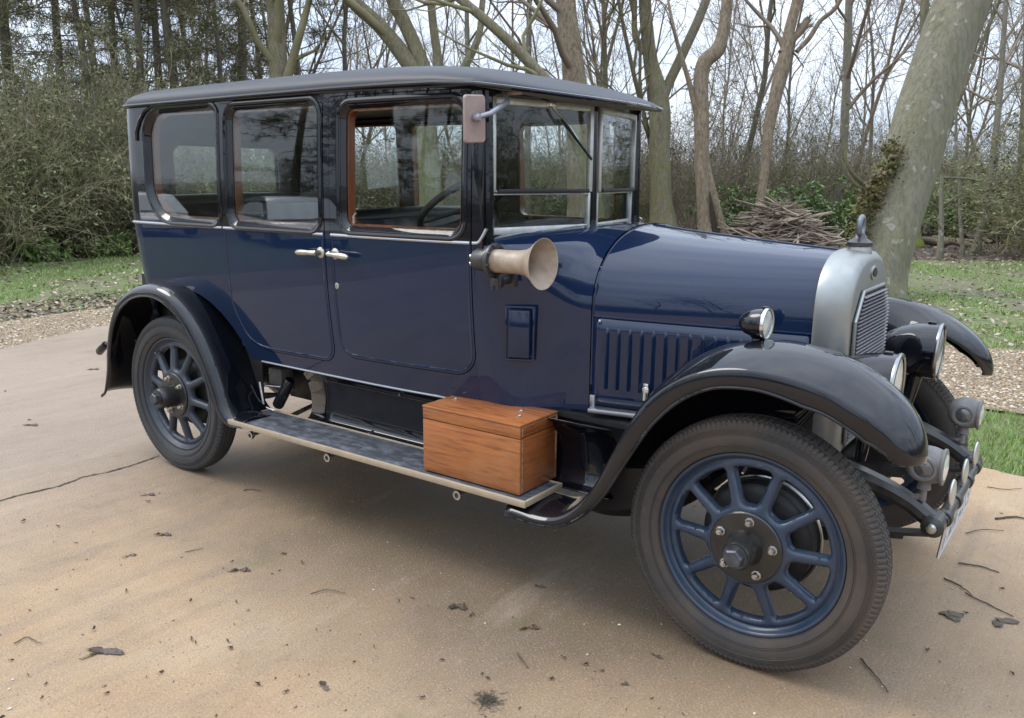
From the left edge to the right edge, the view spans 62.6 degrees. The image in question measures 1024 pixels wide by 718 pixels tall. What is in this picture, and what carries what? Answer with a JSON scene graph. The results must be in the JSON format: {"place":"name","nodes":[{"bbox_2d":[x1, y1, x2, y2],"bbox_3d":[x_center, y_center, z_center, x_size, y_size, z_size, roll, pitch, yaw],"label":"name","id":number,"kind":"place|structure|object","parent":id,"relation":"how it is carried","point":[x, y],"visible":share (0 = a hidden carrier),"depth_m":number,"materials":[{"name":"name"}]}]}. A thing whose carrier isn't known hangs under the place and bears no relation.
{"place":"outdoors","nodes":[
{"label":"outdoors","id":0,"kind":"place"},
{"bbox_2d":[0,325,1023,717],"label":"concrete drive","id":1,"kind":"structure","parent":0,"point":[390,537],"depth_m":3.12,"materials":[{"name":"beige concrete"}]},
{"bbox_2d":[96,66,993,671],"bbox_3d":[-0.195,-0.325,4.033,4.367,1.991,1.700,9,15,35],"label":"vintage car","id":2,"kind":"object","parent":1,"relation":"on","point":[802,400],"visible":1,"depth_m":3.21,"materials":[{"name":"blue paint"}]},
{"bbox_2d":[422,396,557,494],"bbox_3d":[-0.088,0.317,3.281,0.472,0.269,0.250,9,15,35],"label":"wooden box","id":3,"kind":"object","parent":2,"relation":"on","point":[510,449],"visible":0.94,"depth_m":3.17,"materials":[{"name":"brown wood"}]},
{"bbox_2d":[0,253,1023,476],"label":"lawn","id":4,"kind":"structure","parent":0,"point":[936,280],"depth_m":11.73,"materials":[{"name":"plant"}]},
{"bbox_2d":[1,229,76,262],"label":"leafy plant","id":5,"kind":"object","parent":4,"relation":"on","point":[66,254],"visible":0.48,"depth_m":15.26,"materials":[{"name":"green plant"}]},
{"bbox_2d":[0,290,127,321],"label":"leaf litter","id":6,"kind":"object","parent":4,"relation":"on","point":[74,306],"visible":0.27,"depth_m":10.07,"materials":[{"name":"brown plant"}]},
{"bbox_2d":[74,228,132,257],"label":"leafy plant","id":7,"kind":"object","parent":4,"relation":"on","point":[121,242],"visible":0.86,"depth_m":16.21,"materials":[{"name":"green plant"}]},
{"bbox_2d":[0,254,1023,658],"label":"fallen leaves","id":8,"kind":"object","parent":4,"relation":"on","point":[922,275],"depth_m":11.38,"materials":[{"name":"brown plant"}]},
{"bbox_2d":[839,0,991,298],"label":"leaning tree","id":9,"kind":"object","parent":4,"relation":"on","point":[896,192],"visible":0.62,"depth_m":11.28,"materials":[{"name":"grey plant"}]},
{"bbox_2d":[0,307,1023,413],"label":"gravel path","id":10,"kind":"structure","parent":0,"point":[952,383],"depth_m":7.41,"materials":[{"name":"grey gravel"}]},
{"bbox_2d":[0,0,1023,174],"label":"sky","id":11,"kind":"structure","parent":0,"point":[669,58],"materials":[{"name":"white"}]},
{"bbox_2d":[6,185,1023,261],"bbox_3d":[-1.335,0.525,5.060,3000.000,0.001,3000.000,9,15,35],"label":"ground","id":12,"kind":"structure","parent":0,"point":[949,250],"depth_m":18.90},
{"bbox_2d":[0,0,74,142],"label":"conifer","id":13,"kind":"object","parent":12,"relation":"on","point":[3,43],"visible":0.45,"depth_m":18.64,"materials":[{"name":"green plant"}]},
{"bbox_2d":[0,0,101,124],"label":"conifer","id":14,"kind":"object","parent":12,"relation":"on","point":[3,14],"visible":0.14,"depth_m":19.86,"materials":[{"name":"green plant"}]},
{"bbox_2d":[0,84,121,269],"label":"thicket shrub","id":15,"kind":"object","parent":12,"relation":"on","point":[11,204],"visible":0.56,"depth_m":14.27,"materials":[{"name":"green plant"}]},
{"bbox_2d":[0,63,131,278],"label":"thicket shrub","id":16,"kind":"object","parent":12,"relation":"on","point":[17,214],"visible":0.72,"depth_m":14.59,"materials":[{"name":"green plant"}]},
{"bbox_2d":[0,60,137,255],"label":"thicket shrub","id":17,"kind":"object","parent":12,"relation":"on","point":[36,146],"visible":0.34,"depth_m":15.25,"materials":[{"name":"green plant"}]},
{"bbox_2d":[0,0,148,109],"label":"conifer","id":18,"kind":"object","parent":12,"relation":"on","point":[53,30],"visible":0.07,"depth_m":23.47,"materials":[{"name":"green plant"}]},
{"bbox_2d":[0,0,160,108],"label":"conifer","id":19,"kind":"object","parent":12,"relation":"on","point":[76,12],"visible":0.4,"depth_m":20.78,"materials":[{"name":"green plant"}]},
{"bbox_2d":[0,0,178,252],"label":"thicket shrub","id":20,"kind":"object","parent":12,"relation":"on","point":[62,72],"visible":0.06,"depth_m":19.11,"materials":[{"name":"green plant"}]},
{"bbox_2d":[0,19,183,245],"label":"thicket shrub","id":21,"kind":"object","parent":12,"relation":"on","point":[15,114],"visible":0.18,"depth_m":15.89,"materials":[{"name":"green plant"}]},
{"bbox_2d":[0,58,196,257],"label":"thicket shrub","id":22,"kind":"object","parent":12,"relation":"on","point":[95,200],"visible":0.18,"depth_m":16.21,"materials":[{"name":"green plant"}]},
{"bbox_2d":[32,0,183,120],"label":"conifer","id":23,"kind":"object","parent":12,"relation":"on","point":[91,19],"visible":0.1,"depth_m":23.26,"materials":[{"name":"green plant"}]},
{"bbox_2d":[0,23,215,233],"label":"thicket shrub","id":24,"kind":"object","parent":12,"relation":"on","point":[52,64],"visible":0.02,"depth_m":18.18,"materials":[{"name":"green plant"}]},
{"bbox_2d":[41,0,198,122],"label":"conifer","id":25,"kind":"object","parent":12,"relation":"on","point":[140,41],"visible":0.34,"depth_m":20.03,"materials":[{"name":"green plant"}]},
{"bbox_2d":[0,26,257,251],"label":"thicket shrub","id":26,"kind":"object","parent":12,"relation":"on","point":[110,188],"visible":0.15,"depth_m":16.58,"materials":[{"name":"green plant"}]},
{"bbox_2d":[0,15,270,268],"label":"thicket shrub","id":27,"kind":"object","parent":12,"relation":"on","point":[112,99],"visible":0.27,"depth_m":16.15,"materials":[{"name":"green plant"}]},
{"bbox_2d":[0,0,270,238],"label":"thicket shrub","id":28,"kind":"object","parent":12,"relation":"on","point":[135,35],"visible":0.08,"depth_m":19.20,"materials":[{"name":"green plant"}]},
{"bbox_2d":[59,0,211,94],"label":"bare tree","id":29,"kind":"object","parent":12,"relation":"on","point":[122,28],"visible":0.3,"depth_m":22.89,"materials":[{"name":"brown plant"}]},
{"bbox_2d":[26,110,274,256],"bbox_3d":[-7.909,-3.931,18.315,6.544,3.559,6.351,-2,12,-10],"label":"thicket shrub","id":30,"kind":"object","parent":12,"relation":"on","point":[199,178],"visible":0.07,"depth_m":17.12,"materials":[{"name":"green plant"}]},
{"bbox_2d":[64,0,241,149],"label":"conifer","id":31,"kind":"object","parent":12,"relation":"on","point":[168,31],"visible":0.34,"depth_m":20.23,"materials":[{"name":"green plant"}]},
{"bbox_2d":[73,0,233,158],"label":"conifer","id":32,"kind":"object","parent":12,"relation":"on","point":[154,27],"visible":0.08,"depth_m":22.84,"materials":[{"name":"green plant"}]},
{"bbox_2d":[45,61,270,238],"bbox_3d":[-7.070,-4.195,18.634,6.333,4.467,6.152,-10,16,-40],"label":"thicket shrub","id":33,"kind":"object","parent":12,"relation":"on","point":[207,188],"visible":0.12,"depth_m":17.31,"materials":[{"name":"green plant"}]},
{"bbox_2d":[151,0,252,156],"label":"conifer","id":34,"kind":"object","parent":12,"relation":"on","point":[207,33],"visible":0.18,"depth_m":24.21,"materials":[{"name":"green plant"}]},
{"bbox_2d":[151,0,266,152],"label":"conifer","id":35,"kind":"object","parent":12,"relation":"on","point":[218,50],"visible":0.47,"depth_m":21.19,"materials":[{"name":"green plant"}]},
{"bbox_2d":[93,146,389,251],"bbox_3d":[-6.165,-3.827,19.222,6.773,3.687,7.150,-11,17,-44],"label":"thicket shrub","id":36,"kind":"object","parent":12,"relation":"on","point":[269,171],"visible":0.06,"depth_m":18.22,"materials":[{"name":"green plant"}]},
{"bbox_2d":[172,0,311,182],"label":"conifer","id":37,"kind":"object","parent":12,"relation":"on","point":[241,70],"visible":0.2,"depth_m":23.04,"materials":[{"name":"green plant"}]},
{"bbox_2d":[201,0,311,179],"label":"conifer","id":38,"kind":"object","parent":12,"relation":"on","point":[259,62],"visible":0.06,"depth_m":27.73,"materials":[{"name":"green plant"}]},
{"bbox_2d":[176,145,387,208],"bbox_3d":[-5.736,-4.044,19.576,7.150,4.119,6.773,1,12,1],"label":"thicket shrub","id":39,"kind":"object","parent":12,"relation":"on","point":[249,169],"visible":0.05,"depth_m":18.54,"materials":[{"name":"green plant"}]},
{"bbox_2d":[235,0,329,191],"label":"thick tree","id":40,"kind":"object","parent":12,"relation":"on","point":[275,55],"visible":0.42,"depth_m":18.69,"materials":[{"name":"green plant"}]},
{"bbox_2d":[221,0,365,152],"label":"conifer","id":41,"kind":"object","parent":12,"relation":"on","point":[292,20],"visible":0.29,"depth_m":25.53,"materials":[{"name":"green plant"}]},
{"bbox_2d":[203,0,403,133],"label":"bare tree","id":42,"kind":"object","parent":12,"relation":"on","point":[321,55],"visible":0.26,"depth_m":26.85,"materials":[{"name":"brown plant"}]},
{"bbox_2d":[206,127,446,208],"bbox_3d":[-5.087,-4.507,20.422,6.544,3.892,6.351,-3,13,-16],"label":"thicket shrub","id":43,"kind":"object","parent":12,"relation":"on","point":[370,171],"visible":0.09,"depth_m":19.78,"materials":[{"name":"green plant"}]},
{"bbox_2d":[309,0,404,70],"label":"bare tree","id":44,"kind":"object","parent":12,"relation":"on","point":[344,52],"visible":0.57,"depth_m":25.95,"materials":[{"name":"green plant"}]},
{"bbox_2d":[255,144,460,208],"bbox_3d":[-4.020,-4.052,20.795,6.152,2.947,6.333,4,13,16],"label":"thicket shrub","id":45,"kind":"object","parent":12,"relation":"on","point":[381,200],"visible":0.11,"depth_m":19.94,"materials":[{"name":"green plant"}]},
{"bbox_2d":[298,0,429,167],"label":"bare tree","id":46,"kind":"object","parent":12,"relation":"on","point":[366,45],"visible":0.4,"depth_m":29.67,"materials":[{"name":"brown plant"}]},
{"bbox_2d":[319,0,414,177],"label":"bare tree","id":47,"kind":"object","parent":12,"relation":"on","point":[366,66],"visible":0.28,"depth_m":39.63,"materials":[{"name":"brown plant"}]},
{"bbox_2d":[355,127,460,208],"bbox_3d":[-3.244,-4.281,21.113,6.773,3.893,7.150,-8,15,-36],"label":"thicket shrub","id":48,"kind":"object","parent":12,"relation":"on","point":[396,195],"visible":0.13,"depth_m":20.61,"materials":[{"name":"green plant"}]},
{"bbox_2d":[355,126,460,202],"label":"brush","id":49,"kind":"object","parent":12,"relation":"on","point":[387,135],"visible":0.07,"depth_m":26.65,"materials":[{"name":"brown plant"}]},
{"bbox_2d":[343,0,485,205],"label":"multi stem tree","id":50,"kind":"object","parent":12,"relation":"on","point":[412,53],"visible":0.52,"depth_m":18.34,"materials":[{"name":"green plant"}]},
{"bbox_2d":[394,0,494,157],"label":"bare tree","id":51,"kind":"object","parent":12,"relation":"on","point":[427,51],"visible":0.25,"depth_m":40.80,"materials":[{"name":"brown plant"}]},
{"bbox_2d":[421,6,474,136],"bbox_3d":[-1.754,-9.967,28.022,2.899,10.995,6.094,1,12,1],"label":"bare tree","id":52,"kind":"object","parent":12,"relation":"on","point":[444,45],"visible":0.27,"depth_m":28.41,"materials":[{"name":"brown plant"}]},
{"bbox_2d":[328,0,604,217],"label":"leaning tree","id":53,"kind":"object","parent":12,"relation":"on","point":[519,52],"visible":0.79,"depth_m":17.39,"materials":[{"name":"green plant"}]},
{"bbox_2d":[455,0,517,69],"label":"tree","id":54,"kind":"object","parent":12,"relation":"on","point":[466,22],"visible":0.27,"depth_m":22.96,"materials":[{"name":"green plant"}]},
{"bbox_2d":[420,0,554,214],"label":"tree","id":55,"kind":"object","parent":12,"relation":"on","point":[527,136],"visible":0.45,"depth_m":23.92,"materials":[{"name":"brown plant"}]},
{"bbox_2d":[438,126,549,205],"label":"brush","id":56,"kind":"object","parent":12,"relation":"on","point":[445,160],"visible":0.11,"depth_m":24.53,"materials":[{"name":"brown plant"}]},
{"bbox_2d":[367,125,640,215],"bbox_3d":[0.418,-5.408,24.740,7.186,3.792,9.019,10,15,37],"label":"brush","id":57,"kind":"object","parent":12,"relation":"on","point":[542,196],"visible":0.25,"depth_m":23.87,"materials":[{"name":"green plant"}]},
{"bbox_2d":[430,0,594,76],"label":"bare tree","id":58,"kind":"object","parent":12,"relation":"on","point":[512,20],"visible":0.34,"depth_m":30.06,"materials":[{"name":"brown plant"}]},
{"bbox_2d":[488,0,586,216],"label":"straight tree","id":59,"kind":"object","parent":12,"relation":"on","point":[570,54],"visible":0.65,"depth_m":21.27,"materials":[{"name":"brown plant"}]},
{"bbox_2d":[531,180,566,215],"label":"evergreen bush","id":60,"kind":"object","parent":12,"relation":"on","point":[556,207],"visible":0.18,"depth_m":26.41,"materials":[{"name":"green plant"}]},
{"bbox_2d":[532,0,616,217],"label":"tree","id":61,"kind":"object","parent":12,"relation":"on","point":[606,203],"visible":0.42,"depth_m":24.94,"materials":[{"name":"brown plant"}]},
{"bbox_2d":[478,0,674,95],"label":"bare tree","id":62,"kind":"object","parent":12,"relation":"on","point":[603,49],"visible":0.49,"depth_m":24.36,"materials":[{"name":"brown plant"}]},
{"bbox_2d":[535,0,642,139],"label":"bare tree","id":63,"kind":"object","parent":12,"relation":"on","point":[593,53],"visible":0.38,"depth_m":31.25,"materials":[{"name":"brown plant"}]},
{"bbox_2d":[532,47,755,222],"bbox_3d":[3.055,-6.711,26.843,8.462,6.123,6.554,-1,12,-8],"label":"brush","id":64,"kind":"object","parent":12,"relation":"on","point":[563,150],"visible":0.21,"depth_m":25.84,"materials":[{"name":"brown plant"}]},
{"bbox_2d":[565,0,773,145],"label":"bare tree","id":65,"kind":"object","parent":12,"relation":"on","point":[640,93],"visible":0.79,"depth_m":23.43,"materials":[{"name":"brown plant"}]},
{"bbox_2d":[631,0,709,226],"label":"forked tree","id":66,"kind":"object","parent":12,"relation":"on","point":[659,89],"visible":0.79,"depth_m":23.80,"materials":[{"name":"brown plant"}]},
{"bbox_2d":[601,129,749,221],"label":"brush","id":67,"kind":"object","parent":12,"relation":"on","point":[644,203],"visible":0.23,"depth_m":25.83,"materials":[{"name":"brown plant"}]},
{"bbox_2d":[647,0,732,233],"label":"twisted tree","id":68,"kind":"object","parent":12,"relation":"on","point":[709,211],"visible":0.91,"depth_m":20.46,"materials":[{"name":"brown plant"}]},
{"bbox_2d":[588,22,863,229],"bbox_3d":[5.511,-6.397,24.528,7.318,6.225,9.185,10,15,38],"label":"brush","id":69,"kind":"object","parent":12,"relation":"on","point":[712,154],"visible":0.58,"depth_m":24.61,"materials":[{"name":"brown plant"}]},
{"bbox_2d":[691,5,768,146],"bbox_3d":[8.974,-10.765,36.282,3.942,9.196,3.669,-2,9,-14],"label":"bare tree","id":70,"kind":"object","parent":12,"relation":"on","point":[715,69],"visible":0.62,"depth_m":36.18,"materials":[{"name":"brown plant"}]},
{"bbox_2d":[640,106,835,226],"bbox_3d":[6.888,-6.356,28.335,7.593,4.295,6.050,-1,12,-8],"label":"brush","id":71,"kind":"object","parent":12,"relation":"on","point":[712,166],"visible":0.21,"depth_m":27.54,"materials":[{"name":"brown plant"}]},
{"bbox_2d":[673,0,811,176],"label":"bare tree","id":72,"kind":"object","parent":12,"relation":"on","point":[730,57],"visible":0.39,"depth_m":46.01,"materials":[{"name":"brown plant"}]},
{"bbox_2d":[685,182,802,228],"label":"evergreen bush","id":73,"kind":"object","parent":12,"relation":"on","point":[737,209],"visible":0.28,"depth_m":24.53,"materials":[{"name":"green plant"}]},
{"bbox_2d":[685,0,811,227],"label":"bare tree","id":74,"kind":"object","parent":12,"relation":"on","point":[766,63],"visible":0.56,"depth_m":25.70,"materials":[{"name":"brown plant"}]},
{"bbox_2d":[644,32,877,227],"bbox_3d":[8.161,-6.799,26.919,7.873,6.389,6.098,-5,13,-24],"label":"brush","id":75,"kind":"object","parent":12,"relation":"on","point":[794,119],"visible":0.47,"depth_m":26.87,"materials":[{"name":"brown plant"}]},
{"bbox_2d":[702,0,824,185],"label":"bare tree","id":76,"kind":"object","parent":12,"relation":"on","point":[733,36],"visible":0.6,"depth_m":38.90,"materials":[{"name":"brown plant"}]},
{"bbox_2d":[683,56,860,204],"bbox_3d":[9.101,-7.540,30.196,6.009,6.489,7.758,-3,13,-17],"label":"brush","id":77,"kind":"object","parent":12,"relation":"on","point":[786,133],"visible":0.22,"depth_m":29.57,"materials":[{"name":"brown plant"}]},
{"bbox_2d":[710,188,849,247],"bbox_3d":[6.270,-3.384,20.072,4.008,1.391,3.661,0,12,-4],"label":"brushwood heap","id":78,"kind":"object","parent":12,"relation":"on","point":[787,223],"visible":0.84,"depth_m":19.76,"materials":[{"name":"brown wood"}]},
{"bbox_2d":[735,0,841,234],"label":"forked tree","id":79,"kind":"object","parent":12,"relation":"on","point":[788,39],"visible":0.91,"depth_m":20.31,"materials":[{"name":"brown plant"}]},
{"bbox_2d":[713,63,868,209],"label":"brush","id":80,"kind":"object","parent":12,"relation":"on","point":[800,156],"visible":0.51,"depth_m":25.91,"materials":[{"name":"brown plant"}]},
{"bbox_2d":[740,0,842,199],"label":"bare tree","id":81,"kind":"object","parent":12,"relation":"on","point":[789,84],"visible":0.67,"depth_m":34.78,"materials":[{"name":"brown plant"}]},
{"bbox_2d":[739,174,863,237],"bbox_3d":[8.533,-4.371,24.208,4.008,1.937,3.802,2,12,7],"label":"evergreen bush","id":82,"kind":"object","parent":12,"relation":"on","point":[835,218],"visible":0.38,"depth_m":23.64,"materials":[{"name":"green plant"}]},
{"bbox_2d":[778,0,931,195],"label":"bare tree","id":83,"kind":"object","parent":12,"relation":"on","point":[888,71],"visible":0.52,"depth_m":27.68,"materials":[{"name":"brown plant"}]},
{"bbox_2d":[803,0,918,137],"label":"bare tree","id":84,"kind":"object","parent":12,"relation":"on","point":[867,67],"visible":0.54,"depth_m":37.94,"materials":[{"name":"brown plant"}]},
{"bbox_2d":[714,72,1012,231],"bbox_3d":[10.166,-6.090,25.800,8.966,4.988,7.143,0,12,-1],"label":"brush","id":85,"kind":"object","parent":12,"relation":"on","point":[835,167],"visible":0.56,"depth_m":24.99,"materials":[{"name":"brown plant"}]},
{"bbox_2d":[803,1,931,149],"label":"bare tree","id":86,"kind":"object","parent":12,"relation":"on","point":[842,60],"visible":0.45,"depth_m":47.57,"materials":[{"name":"brown plant"}]},
{"bbox_2d":[826,0,919,156],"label":"bare tree","id":87,"kind":"object","parent":12,"relation":"on","point":[873,69],"visible":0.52,"depth_m":40.51,"materials":[{"name":"brown plant"}]},
{"bbox_2d":[829,0,930,232],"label":"slender tree","id":88,"kind":"object","parent":12,"relation":"on","point":[849,58],"visible":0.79,"depth_m":25.89,"materials":[{"name":"brown plant"}]},
{"bbox_2d":[822,88,1018,183],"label":"brush","id":89,"kind":"object","parent":12,"relation":"on","point":[880,138],"visible":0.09,"depth_m":31.52,"materials":[{"name":"brown plant"}]},
{"bbox_2d":[826,106,1019,230],"bbox_3d":[13.790,-6.401,28.190,7.520,4.873,5.824,8,14,31],"label":"brush","id":90,"kind":"object","parent":12,"relation":"on","point":[878,160],"visible":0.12,"depth_m":27.50,"materials":[{"name":"brown plant"}]},
{"bbox_2d":[841,0,1022,191],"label":"bare tree","id":91,"kind":"object","parent":12,"relation":"on","point":[990,21],"visible":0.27,"depth_m":29.51,"materials":[{"name":"brown plant"}]},
{"bbox_2d":[863,78,1023,270],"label":"thicket shrub","id":92,"kind":"object","parent":12,"relation":"on","point":[1000,201],"visible":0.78,"depth_m":17.91,"materials":[{"name":"green plant"}]},
{"bbox_2d":[870,0,1023,254],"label":"slender tree","id":93,"kind":"object","parent":12,"relation":"on","point":[976,248],"visible":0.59,"depth_m":18.56,"materials":[{"name":"brown plant"}]},
{"bbox_2d":[878,0,1021,225],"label":"bare tree","id":94,"kind":"object","parent":12,"relation":"on","point":[965,104],"visible":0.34,"depth_m":30.04,"materials":[{"name":"brown plant"}]},
{"bbox_2d":[915,0,997,247],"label":"mossy tree","id":95,"kind":"object","parent":12,"relation":"on","point":[924,11],"visible":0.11,"depth_m":20.41,"materials":[{"name":"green plant"}]},
{"bbox_2d":[921,177,996,235],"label":"evergreen bush","id":96,"kind":"object","parent":12,"relation":"on","point":[934,221],"visible":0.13,"depth_m":24.12,"materials":[{"name":"green plant"}]},
{"bbox_2d":[943,47,975,255],"bbox_3d":[9.514,-4.760,18.790,1.443,6.149,2.164,4,13,14],"label":"sapling","id":97,"kind":"object","parent":12,"relation":"on","point":[960,223],"visible":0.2,"depth_m":18.18,"materials":[{"name":"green plant"}]},
{"bbox_2d":[935,175,987,259],"bbox_3d":[9.167,-2.615,17.640,1.135,2.436,0.594,-4,13,-21],"label":"sapling","id":98,"kind":"object","parent":12,"relation":"on","point":[940,250],"visible":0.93,"depth_m":17.36,"materials":[{"name":"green plant"}]},
{"bbox_2d":[927,172,1021,242],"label":"evergreen bush","id":99,"kind":"object","parent":12,"relation":"on","point":[953,217],"visible":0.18,"depth_m":22.76,"materials":[{"name":"green plant"}]},
{"bbox_2d":[958,2,1023,161],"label":"bare tree","id":100,"kind":"object","parent":12,"relation":"on","point":[989,108],"visible":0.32,"depth_m":39.22,"materials":[{"name":"brown plant"}]},
{"bbox_2d":[962,0,1022,176],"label":"bare tree","id":101,"kind":"object","parent":12,"relation":"on","point":[975,89],"visible":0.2,"depth_m":41.67,"materials":[{"name":"brown plant"}]},
{"bbox_2d":[971,36,1023,247],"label":"mossy tree","id":102,"kind":"object","parent":12,"relation":"on","point":[1019,67],"visible":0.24,"depth_m":20.79,"materials":[{"name":"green plant"}]},
{"bbox_2d":[988,0,1023,106],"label":"bare tree","id":103,"kind":"object","parent":12,"relation":"on","point":[1017,51],"visible":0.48,"depth_m":32.60,"materials":[{"name":"brown plant"}]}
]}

